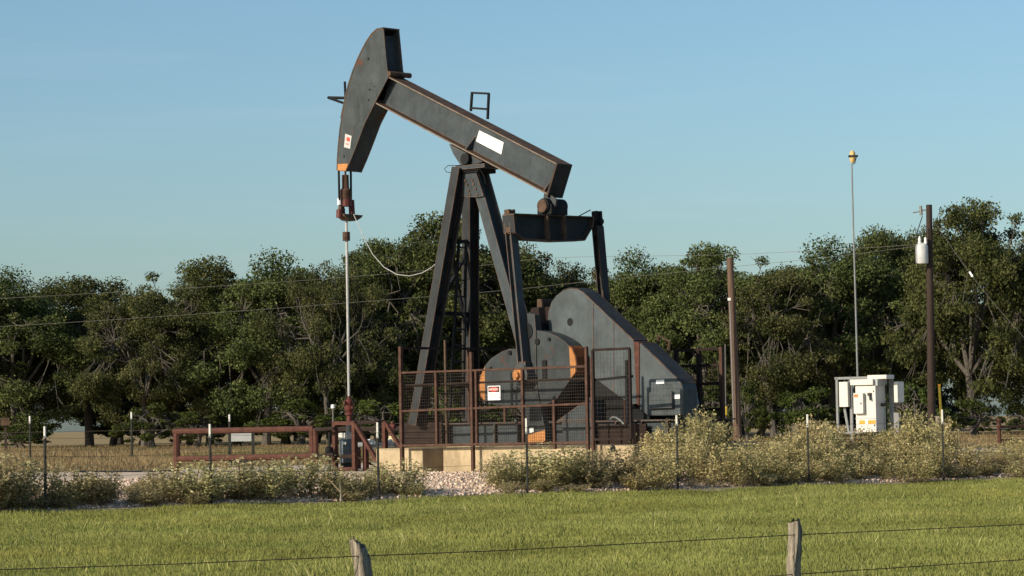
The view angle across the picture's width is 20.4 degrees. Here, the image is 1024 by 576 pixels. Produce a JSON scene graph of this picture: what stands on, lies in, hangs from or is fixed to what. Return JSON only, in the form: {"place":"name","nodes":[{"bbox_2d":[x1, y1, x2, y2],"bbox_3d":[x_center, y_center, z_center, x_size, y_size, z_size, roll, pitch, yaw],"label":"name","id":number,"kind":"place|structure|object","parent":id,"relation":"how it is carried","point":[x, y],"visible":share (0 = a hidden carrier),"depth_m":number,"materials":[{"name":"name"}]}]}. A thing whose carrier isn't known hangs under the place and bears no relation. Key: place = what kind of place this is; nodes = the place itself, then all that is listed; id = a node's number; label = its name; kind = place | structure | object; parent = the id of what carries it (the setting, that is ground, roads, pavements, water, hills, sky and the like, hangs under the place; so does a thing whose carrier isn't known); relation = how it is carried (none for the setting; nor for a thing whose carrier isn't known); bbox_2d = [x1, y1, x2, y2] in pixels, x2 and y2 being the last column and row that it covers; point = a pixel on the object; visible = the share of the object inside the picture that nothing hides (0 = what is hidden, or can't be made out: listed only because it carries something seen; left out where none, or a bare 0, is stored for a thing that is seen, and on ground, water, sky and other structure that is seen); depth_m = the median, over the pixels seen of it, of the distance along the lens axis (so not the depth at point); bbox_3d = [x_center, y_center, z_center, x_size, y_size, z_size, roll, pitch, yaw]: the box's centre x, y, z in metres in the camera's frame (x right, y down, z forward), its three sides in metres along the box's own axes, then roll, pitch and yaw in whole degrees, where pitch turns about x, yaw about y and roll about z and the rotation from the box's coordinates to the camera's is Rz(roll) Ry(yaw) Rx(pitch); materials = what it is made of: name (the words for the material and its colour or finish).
{"place":"outdoors","nodes":[
{"label":"outdoors","id":0,"kind":"place"},
{"bbox_2d":[0,476,1023,575],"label":"lawn grass","id":1,"kind":"structure","parent":0,"point":[491,522],"depth_m":35.75,"materials":[{"name":"plant"}]},
{"bbox_2d":[0,431,1023,471],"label":"dry grass","id":2,"kind":"structure","parent":0,"point":[120,457],"depth_m":96.96,"materials":[{"name":"plant"}]},
{"bbox_2d":[0,416,1023,575],"bbox_3d":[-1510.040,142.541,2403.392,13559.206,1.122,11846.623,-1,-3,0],"label":"ground","id":3,"kind":"structure","parent":0,"point":[67,439],"depth_m":60.07,"materials":[{"name":"soil"}]},
{"bbox_2d":[1,418,9,450],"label":"rusty board","id":4,"kind":"object","parent":3,"relation":"on","point":[5,422],"visible":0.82,"depth_m":117.87,"materials":[{"name":"brown metal"}]},
{"bbox_2d":[0,456,30,505],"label":"weed bush","id":5,"kind":"object","parent":3,"relation":"on","point":[3,481],"visible":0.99,"depth_m":44.45,"materials":[{"name":"green plant"}]},
{"bbox_2d":[0,281,47,419],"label":"oak tree","id":6,"kind":"object","parent":3,"relation":"on","point":[21,369],"visible":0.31,"depth_m":128.23,"materials":[{"name":"green plant"}]},
{"bbox_2d":[0,399,50,446],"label":"shrub","id":7,"kind":"object","parent":3,"relation":"on","point":[29,407],"visible":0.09,"depth_m":138.84,"materials":[{"name":"green plant"}]},
{"bbox_2d":[0,423,51,447],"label":"shrub","id":8,"kind":"object","parent":3,"relation":"on","point":[20,439],"visible":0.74,"depth_m":126.25,"materials":[{"name":"green plant"}]},
{"bbox_2d":[0,448,56,509],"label":"weed bush","id":9,"kind":"object","parent":3,"relation":"on","point":[22,491],"visible":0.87,"depth_m":44.92,"materials":[{"name":"green plant"}]},
{"bbox_2d":[5,358,61,430],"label":"oak tree","id":10,"kind":"object","parent":3,"relation":"on","point":[58,425],"visible":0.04,"depth_m":146.15,"materials":[{"name":"green plant"}]},
{"bbox_2d":[43,426,46,509],"bbox_3d":[-7.366,2.902,44.909,0.036,1.432,0.050,-3,-3,31],"label":"post","id":11,"kind":"object","parent":3,"relation":"on","point":[45,471],"visible":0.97,"depth_m":44.90,"materials":[{"name":"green metal"}]},
{"bbox_2d":[0,421,1023,439],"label":"fence wire","id":12,"kind":"object","parent":11,"relation":"attached to","point":[474,430],"visible":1,"depth_m":49.08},
{"bbox_2d":[12,436,1023,457],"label":"fence wire","id":13,"kind":"object","parent":11,"relation":"attached to","point":[452,448],"visible":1,"depth_m":48.93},
{"bbox_2d":[0,263,105,447],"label":"oak tree","id":14,"kind":"object","parent":3,"relation":"on","point":[52,341],"visible":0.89,"depth_m":127.39,"materials":[{"name":"green plant"}]},
{"bbox_2d":[35,461,98,505],"bbox_3d":[-7.083,3.147,45.438,1.211,0.745,1.031,-3,-3,29],"label":"weed bush","id":15,"kind":"object","parent":3,"relation":"on","point":[59,492],"visible":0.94,"depth_m":45.37,"materials":[{"name":"green plant"}]},
{"bbox_2d":[0,272,194,446],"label":"oak tree","id":16,"kind":"object","parent":3,"relation":"on","point":[83,299],"visible":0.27,"depth_m":132.30,"materials":[{"name":"green plant"}]},
{"bbox_2d":[68,463,126,506],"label":"weed bush","id":17,"kind":"object","parent":3,"relation":"on","point":[101,493],"visible":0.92,"depth_m":45.57,"materials":[{"name":"green plant"}]},
{"bbox_2d":[70,391,141,445],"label":"shrub","id":18,"kind":"object","parent":3,"relation":"on","point":[113,442],"visible":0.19,"depth_m":136.26,"materials":[{"name":"green plant"}]},
{"bbox_2d":[40,302,202,444],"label":"oak tree","id":19,"kind":"object","parent":3,"relation":"on","point":[120,441],"visible":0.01,"depth_m":146.60,"materials":[{"name":"green plant"}]},
{"bbox_2d":[94,402,182,445],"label":"shrub","id":20,"kind":"object","parent":3,"relation":"on","point":[126,408],"visible":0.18,"depth_m":135.19,"materials":[{"name":"green plant"}]},
{"bbox_2d":[64,287,222,447],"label":"oak tree","id":21,"kind":"object","parent":3,"relation":"on","point":[154,325],"visible":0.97,"depth_m":126.05,"materials":[{"name":"green plant"}]},
{"bbox_2d":[108,402,188,448],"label":"shrub","id":22,"kind":"object","parent":3,"relation":"on","point":[158,411],"visible":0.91,"depth_m":118.57,"materials":[{"name":"green plant"}]},
{"bbox_2d":[139,468,193,502],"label":"weed bush","id":23,"kind":"object","parent":3,"relation":"on","point":[156,485],"visible":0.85,"depth_m":46.38,"materials":[{"name":"green plant"}]},
{"bbox_2d":[150,389,219,444],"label":"shrub","id":24,"kind":"object","parent":3,"relation":"on","point":[183,407],"visible":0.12,"depth_m":134.65,"materials":[{"name":"green plant"}]},
{"bbox_2d":[153,456,235,503],"bbox_3d":[-5.160,3.151,46.550,1.264,0.798,1.285,-2,-3,28],"label":"weed bush","id":25,"kind":"object","parent":3,"relation":"on","point":[206,483],"visible":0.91,"depth_m":46.47,"materials":[{"name":"green plant"}]},
{"bbox_2d":[165,411,223,447],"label":"shrub","id":26,"kind":"object","parent":3,"relation":"on","point":[211,419],"visible":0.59,"depth_m":123.77,"materials":[{"name":"green plant"}]},
{"bbox_2d":[111,254,279,445],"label":"oak tree","id":27,"kind":"object","parent":3,"relation":"on","point":[197,275],"visible":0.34,"depth_m":128.77,"materials":[{"name":"green plant"}]},
{"bbox_2d":[209,424,211,504],"bbox_3d":[-4.922,2.933,46.464,0.036,1.423,0.050,-3,-3,31],"label":"post","id":28,"kind":"object","parent":3,"relation":"on","point":[210,459],"visible":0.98,"depth_m":46.46,"materials":[{"name":"green metal"}]},
{"bbox_2d":[193,398,261,444],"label":"shrub","id":29,"kind":"object","parent":3,"relation":"on","point":[225,426],"visible":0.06,"depth_m":133.19,"materials":[{"name":"green plant"}]},
{"bbox_2d":[203,455,278,500],"bbox_3d":[-4.492,3.173,47.379,1.338,0.781,1.571,-1,-3,-2],"label":"weed bush","id":30,"kind":"object","parent":3,"relation":"on","point":[241,479],"visible":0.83,"depth_m":47.12,"materials":[{"name":"green plant"}]},
{"bbox_2d":[228,433,254,467],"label":"legged sign","id":31,"kind":"object","parent":3,"relation":"on","point":[233,437],"visible":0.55,"depth_m":67.88,"materials":[{"name":"white metal"}]},
{"bbox_2d":[165,276,322,442],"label":"oak tree","id":32,"kind":"object","parent":3,"relation":"on","point":[179,285],"visible":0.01,"depth_m":147.08,"materials":[{"name":"green plant"}]},
{"bbox_2d":[172,426,336,472],"bbox_3d":[-5.685,3.658,64.534,5.125,1.026,0.709,-3,-4,39],"label":"pipe rail","id":33,"kind":"object","parent":3,"relation":"on","point":[313,431],"visible":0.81,"depth_m":64.71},
{"bbox_2d":[173,245,359,445],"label":"oak tree","id":34,"kind":"object","parent":3,"relation":"on","point":[266,294],"visible":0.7,"depth_m":126.27,"materials":[{"name":"green plant"}]},
{"bbox_2d":[236,460,311,501],"bbox_3d":[-4.082,3.212,47.415,1.129,0.740,1.223,-3,-4,42],"label":"weed bush","id":35,"kind":"object","parent":3,"relation":"on","point":[273,491],"visible":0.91,"depth_m":47.37,"materials":[{"name":"green plant"}]},
{"bbox_2d":[242,398,344,445],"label":"shrub","id":36,"kind":"object","parent":3,"relation":"on","point":[303,409],"visible":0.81,"depth_m":122.41,"materials":[{"name":"green plant"}]},
{"bbox_2d":[226,272,370,441],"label":"oak tree","id":37,"kind":"object","parent":3,"relation":"on","point":[294,437],"visible":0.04,"depth_m":147.57,"materials":[{"name":"green plant"}]},
{"bbox_2d":[263,453,351,497],"bbox_3d":[-3.525,3.185,48.234,1.588,0.792,1.333,1,-3,-29],"label":"weed bush","id":38,"kind":"object","parent":3,"relation":"on","point":[312,483],"visible":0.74,"depth_m":48.00,"materials":[{"name":"green plant"}]},
{"bbox_2d":[292,391,356,443],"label":"shrub","id":39,"kind":"object","parent":3,"relation":"on","point":[320,434],"visible":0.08,"depth_m":131.32,"materials":[{"name":"green plant"}]},
{"bbox_2d":[246,259,405,444],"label":"oak tree","id":40,"kind":"object","parent":3,"relation":"on","point":[324,290],"visible":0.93,"depth_m":124.40,"materials":[{"name":"green plant"}]},
{"bbox_2d":[314,465,361,498],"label":"weed bush","id":41,"kind":"object","parent":3,"relation":"on","point":[336,479],"visible":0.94,"depth_m":47.97,"materials":[{"name":"green plant"}]},
{"bbox_2d":[338,433,351,466],"bbox_3d":[-3.699,3.673,63.619,0.348,0.868,0.347,2,-4,-45],"label":"chemical drum","id":42,"kind":"object","parent":3,"relation":"on","point":[345,443],"visible":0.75,"depth_m":63.50,"materials":[{"name":"blue metal"}]},
{"bbox_2d":[349,536,372,575],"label":"wooden post","id":43,"kind":"object","parent":3,"relation":"on","point":[362,564],"visible":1,"depth_m":23.38,"materials":[{"name":"grey wood"}]},
{"bbox_2d":[0,523,1023,570],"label":"barbed wire","id":44,"kind":"object","parent":43,"relation":"attached to","point":[492,550],"visible":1,"depth_m":24.16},
{"bbox_2d":[332,420,399,470],"bbox_3d":[-3.248,3.560,64.328,1.616,1.146,4.294,-1,-3,-3],"label":"wellhead guard","id":45,"kind":"object","parent":3,"relation":"on","point":[385,429],"visible":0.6,"depth_m":62.88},
{"bbox_2d":[342,469,394,496],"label":"weed bush","id":46,"kind":"object","parent":3,"relation":"on","point":[365,481],"visible":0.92,"depth_m":48.33,"materials":[{"name":"green plant"}]},
{"bbox_2d":[343,396,396,450],"bbox_3d":[-3.213,3.277,64.224,0.390,1.702,1.756,2,-4,-45],"label":"wellhead","id":47,"kind":"object","parent":3,"relation":"on","point":[349,407],"visible":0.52,"depth_m":64.61,"materials":[{"name":"red paint"}]},
{"bbox_2d":[334,398,409,441],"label":"shrub","id":48,"kind":"object","parent":3,"relation":"on","point":[368,409],"visible":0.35,"depth_m":121.63,"materials":[{"name":"green plant"}]},
{"bbox_2d":[376,422,379,499],"bbox_3d":[-2.264,2.988,48.155,0.036,1.425,0.050,-3,-3,31],"label":"post","id":49,"kind":"object","parent":3,"relation":"on","point":[378,478],"visible":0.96,"depth_m":48.14,"materials":[{"name":"green metal"}]},
{"bbox_2d":[300,237,480,441],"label":"oak tree","id":50,"kind":"object","parent":3,"relation":"on","point":[371,266],"visible":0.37,"depth_m":130.32,"materials":[{"name":"green plant"}]},
{"bbox_2d":[368,457,436,494],"bbox_3d":[-1.904,3.240,49.047,1.267,0.675,1.170,-2,-3,11],"label":"weed bush","id":51,"kind":"object","parent":3,"relation":"on","point":[386,475],"visible":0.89,"depth_m":48.92,"materials":[{"name":"green plant"}]},
{"bbox_2d":[395,481,432,495],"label":"weed bush","id":52,"kind":"object","parent":3,"relation":"on","point":[419,490],"visible":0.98,"depth_m":48.76,"materials":[{"name":"green plant"}]},
{"bbox_2d":[404,387,497,421],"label":"shrub","id":53,"kind":"object","parent":3,"relation":"on","point":[455,398],"visible":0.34,"depth_m":123.48,"materials":[{"name":"green plant"}]},
{"bbox_2d":[350,210,563,419],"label":"oak tree","id":54,"kind":"object","parent":3,"relation":"on","point":[489,327],"visible":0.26,"depth_m":131.41,"materials":[{"name":"green plant"}]},
{"bbox_2d":[474,450,522,489],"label":"weed bush","id":55,"kind":"object","parent":3,"relation":"on","point":[507,474],"visible":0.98,"depth_m":50.23,"materials":[{"name":"green plant"}]},
{"bbox_2d":[433,241,570,405],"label":"oak tree","id":56,"kind":"object","parent":3,"relation":"on","point":[547,260],"visible":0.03,"depth_m":136.07,"materials":[{"name":"green plant"}]},
{"bbox_2d":[483,404,521,421],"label":"shrub","id":57,"kind":"object","parent":3,"relation":"on","point":[510,412],"visible":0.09,"depth_m":125.02,"materials":[{"name":"green plant"}]},
{"bbox_2d":[0,452,1023,510],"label":"weeds","id":58,"kind":"object","parent":3,"relation":"on","point":[142,494],"visible":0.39,"depth_m":49.53,"materials":[{"name":"green plant"}]},
{"bbox_2d":[498,448,553,484],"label":"weed bush","id":59,"kind":"object","parent":3,"relation":"on","point":[530,469],"visible":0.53,"depth_m":51.05,"materials":[{"name":"green plant"}]},
{"bbox_2d":[525,418,528,493],"bbox_3d":[0.264,2.986,49.765,0.036,1.408,0.050,-3,-3,31],"label":"post","id":60,"kind":"object","parent":3,"relation":"on","point":[526,446],"visible":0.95,"depth_m":49.75,"materials":[{"name":"green metal"}]},
{"bbox_2d":[9,452,1014,477],"bbox_3d":[0.120,3.069,49.641,27.759,0.071,0.007,1,-3,-32],"label":"fence wire","id":61,"kind":"object","parent":60,"relation":"attached to","point":[469,465],"visible":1,"depth_m":48.56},
{"bbox_2d":[516,440,590,488],"bbox_3d":[0.795,3.167,51.050,1.366,0.886,1.480,0,-3,-20],"label":"weed bush","id":62,"kind":"object","parent":3,"relation":"on","point":[558,469],"visible":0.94,"depth_m":50.78,"materials":[{"name":"green plant"}]},
{"bbox_2d":[490,258,625,356],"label":"oak tree","id":63,"kind":"object","parent":3,"relation":"on","point":[574,274],"visible":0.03,"depth_m":138.47,"materials":[{"name":"green plant"}]},
{"bbox_2d":[398,340,725,471],"bbox_3d":[1.473,2.393,59.543,4.285,2.796,6.690,2,-4,-45],"label":"guard cage","id":64,"kind":"object","parent":3,"relation":"on","point":[470,384],"visible":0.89,"depth_m":58.78,"materials":[{"name":"metal"}]},
{"bbox_2d":[488,386,500,399],"bbox_3d":[-0.367,2.153,58.335,0.026,0.294,0.376,2,-4,-45],"label":"danger sign","id":65,"kind":"object","parent":64,"relation":"attached to","point":[494,392],"visible":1,"depth_m":58.33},
{"bbox_2d":[376,442,755,472],"bbox_3d":[1.080,3.821,59.894,3.805,1.050,7.531,2,-4,-45],"label":"concrete pad","id":66,"kind":"object","parent":3,"relation":"on","point":[439,459],"visible":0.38,"depth_m":59.33,"materials":[{"name":"beige concrete"}]},
{"bbox_2d":[327,27,735,445],"bbox_3d":[-0.156,-1.317,61.348,3.077,9.387,11.317,2,-4,-45],"label":"pumpjack","id":67,"kind":"object","parent":66,"relation":"on","point":[564,327],"visible":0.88,"depth_m":60.88,"materials":[{"name":"grey paint"}]},
{"bbox_2d":[563,448,623,488],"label":"weed bush","id":68,"kind":"object","parent":3,"relation":"on","point":[593,462],"visible":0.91,"depth_m":51.01,"materials":[{"name":"green plant"}]},
{"bbox_2d":[591,441,656,482],"bbox_3d":[2.068,3.202,52.001,1.255,0.809,1.276,-2,-3,25],"label":"weed bush","id":69,"kind":"object","parent":3,"relation":"on","point":[632,461],"visible":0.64,"depth_m":51.94,"materials":[{"name":"green plant"}]},
{"bbox_2d":[589,244,724,403],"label":"oak tree","id":70,"kind":"object","parent":3,"relation":"on","point":[630,291],"visible":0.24,"depth_m":129.64,"materials":[{"name":"green plant"}]},
{"bbox_2d":[675,415,678,489],"bbox_3d":[2.997,3.025,51.503,0.036,1.442,0.050,-3,-3,31],"label":"post","id":71,"kind":"object","parent":3,"relation":"on","point":[677,460],"visible":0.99,"depth_m":51.49,"materials":[{"name":"green metal"}]},
{"bbox_2d":[637,241,794,418],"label":"oak tree","id":72,"kind":"object","parent":3,"relation":"on","point":[707,287],"visible":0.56,"depth_m":126.54,"materials":[{"name":"green plant"}]},
{"bbox_2d":[703,381,742,426],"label":"shrub","id":73,"kind":"object","parent":3,"relation":"on","point":[710,395],"visible":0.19,"depth_m":121.69,"materials":[{"name":"green plant"}]},
{"bbox_2d":[727,257,741,441],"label":"wooden pole","id":74,"kind":"object","parent":3,"relation":"on","point":[736,403],"visible":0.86,"depth_m":83.89,"materials":[{"name":"brown wood"}]},
{"bbox_2d":[727,380,772,440],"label":"shrub","id":75,"kind":"object","parent":3,"relation":"on","point":[748,391],"visible":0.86,"depth_m":117.45,"materials":[{"name":"green plant"}]},
{"bbox_2d":[742,399,788,437],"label":"shrub","id":76,"kind":"object","parent":3,"relation":"on","point":[762,431],"visible":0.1,"depth_m":130.63,"materials":[{"name":"green plant"}]},
{"bbox_2d":[518,403,1023,491],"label":"weed thicket","id":77,"kind":"object","parent":3,"relation":"on","point":[697,444],"visible":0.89,"depth_m":54.63,"materials":[{"name":"green plant"}]},
{"bbox_2d":[698,261,844,437],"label":"oak tree","id":78,"kind":"object","parent":3,"relation":"on","point":[801,294],"visible":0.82,"depth_m":124.64,"materials":[{"name":"green plant"}]},
{"bbox_2d":[786,518,802,575],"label":"wooden post","id":79,"kind":"object","parent":3,"relation":"on","point":[793,560],"visible":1,"depth_m":26.37,"materials":[{"name":"grey wood"}]},
{"bbox_2d":[762,559,1023,575],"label":"barbed wire","id":80,"kind":"object","parent":79,"relation":"attached to","point":[899,567],"visible":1,"depth_m":27.16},
{"bbox_2d":[771,386,843,433],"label":"shrub","id":81,"kind":"object","parent":3,"relation":"on","point":[813,397],"visible":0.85,"depth_m":118.51,"materials":[{"name":"green plant"}]},
{"bbox_2d":[806,414,809,483],"bbox_3d":[5.533,3.070,53.115,0.036,1.419,0.050,-3,-3,31],"label":"post","id":82,"kind":"object","parent":3,"relation":"on","point":[808,469],"visible":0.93,"depth_m":53.10,"materials":[{"name":"green metal"}]},
{"bbox_2d":[774,378,849,431],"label":"shrub","id":83,"kind":"object","parent":3,"relation":"on","point":[809,384],"visible":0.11,"depth_m":138.09,"materials":[{"name":"green plant"}]},
{"bbox_2d":[752,262,882,430],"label":"oak tree","id":84,"kind":"object","parent":3,"relation":"on","point":[801,267],"depth_m":150.30,"materials":[{"name":"green plant"}]},
{"bbox_2d":[743,232,924,432],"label":"oak tree","id":85,"kind":"object","parent":3,"relation":"on","point":[834,281],"visible":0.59,"depth_m":128.46,"materials":[{"name":"green plant"}]},
{"bbox_2d":[848,150,858,436],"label":"antenna mast","id":86,"kind":"object","parent":3,"relation":"on","point":[852,155],"visible":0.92,"depth_m":81.32,"materials":[{"name":"metal"}]},
{"bbox_2d":[834,375,903,440],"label":"cabinet rack","id":87,"kind":"object","parent":3,"relation":"on","point":[867,397],"visible":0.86,"depth_m":79.63,"materials":[{"name":"metal"}]},
{"bbox_2d":[802,223,960,423],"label":"oak tree","id":88,"kind":"object","parent":3,"relation":"on","point":[896,255],"visible":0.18,"depth_m":132.54,"materials":[{"name":"green plant"}]},
{"bbox_2d":[885,382,955,430],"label":"shrub","id":89,"kind":"object","parent":3,"relation":"on","point":[909,390],"visible":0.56,"depth_m":117.58,"materials":[{"name":"green plant"}]},
{"bbox_2d":[859,224,981,402],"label":"oak tree","id":90,"kind":"object","parent":3,"relation":"on","point":[870,356],"visible":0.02,"depth_m":137.45,"materials":[{"name":"green plant"}]},
{"bbox_2d":[913,205,935,428],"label":"transformer pole","id":91,"kind":"object","parent":3,"relation":"on","point":[924,253],"visible":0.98,"depth_m":94.93,"materials":[{"name":"brown wood"}]},
{"bbox_2d":[0,245,905,298],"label":"overhead wire","id":92,"kind":"object","parent":91,"relation":"attached to","point":[425,270],"visible":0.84,"depth_m":102.65,"materials":[{"name":"metal"}]},
{"bbox_2d":[0,246,914,326],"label":"overhead wire","id":93,"kind":"object","parent":91,"relation":"attached to","point":[453,294],"visible":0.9,"depth_m":99.67,"materials":[{"name":"metal"}]},
{"bbox_2d":[895,384,985,422],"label":"shrub","id":94,"kind":"object","parent":3,"relation":"on","point":[944,398],"visible":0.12,"depth_m":135.59,"materials":[{"name":"green plant"}]},
{"bbox_2d":[941,410,944,479],"bbox_3d":[8.320,3.091,54.888,0.036,1.488,0.050,-3,-3,31],"label":"post","id":95,"kind":"object","parent":3,"relation":"on","point":[942,444],"visible":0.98,"depth_m":54.87,"materials":[{"name":"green metal"}]},
{"bbox_2d":[878,265,1015,429],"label":"oak tree","id":96,"kind":"object","parent":3,"relation":"on","point":[994,411],"visible":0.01,"depth_m":151.78,"materials":[{"name":"green plant"}]},
{"bbox_2d":[873,196,1023,434],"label":"oak tree","id":97,"kind":"object","parent":3,"relation":"on","point":[981,255],"visible":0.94,"depth_m":124.51,"materials":[{"name":"green plant"}]},
{"bbox_2d":[947,399,1005,435],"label":"shrub","id":98,"kind":"object","parent":3,"relation":"on","point":[968,406],"visible":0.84,"depth_m":120.60,"materials":[{"name":"green plant"}]},
{"bbox_2d":[969,418,1001,443],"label":"rusty gate post","id":99,"kind":"object","parent":3,"relation":"on","point":[999,437],"visible":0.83,"depth_m":87.84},
{"bbox_2d":[957,231,1023,417],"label":"oak tree","id":100,"kind":"object","parent":3,"relation":"on","point":[1012,404],"visible":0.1,"depth_m":128.04,"materials":[{"name":"green plant"}]},
{"bbox_2d":[988,305,1023,399],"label":"oak tree","id":101,"kind":"object","parent":3,"relation":"on","point":[1019,388],"visible":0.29,"depth_m":128.52,"materials":[{"name":"green plant"}]},
{"bbox_2d":[1001,407,1023,432],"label":"shrub","id":102,"kind":"object","parent":3,"relation":"on","point":[1018,420],"visible":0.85,"depth_m":123.88,"materials":[{"name":"green plant"}]},
{"bbox_2d":[0,459,1023,510],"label":"gravel","id":103,"kind":"structure","parent":0,"point":[468,477],"depth_m":51.08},
{"bbox_2d":[0,0,1023,431],"label":"sky","id":104,"kind":"structure","parent":0,"point":[137,137],"materials":[{"name":"blue"}]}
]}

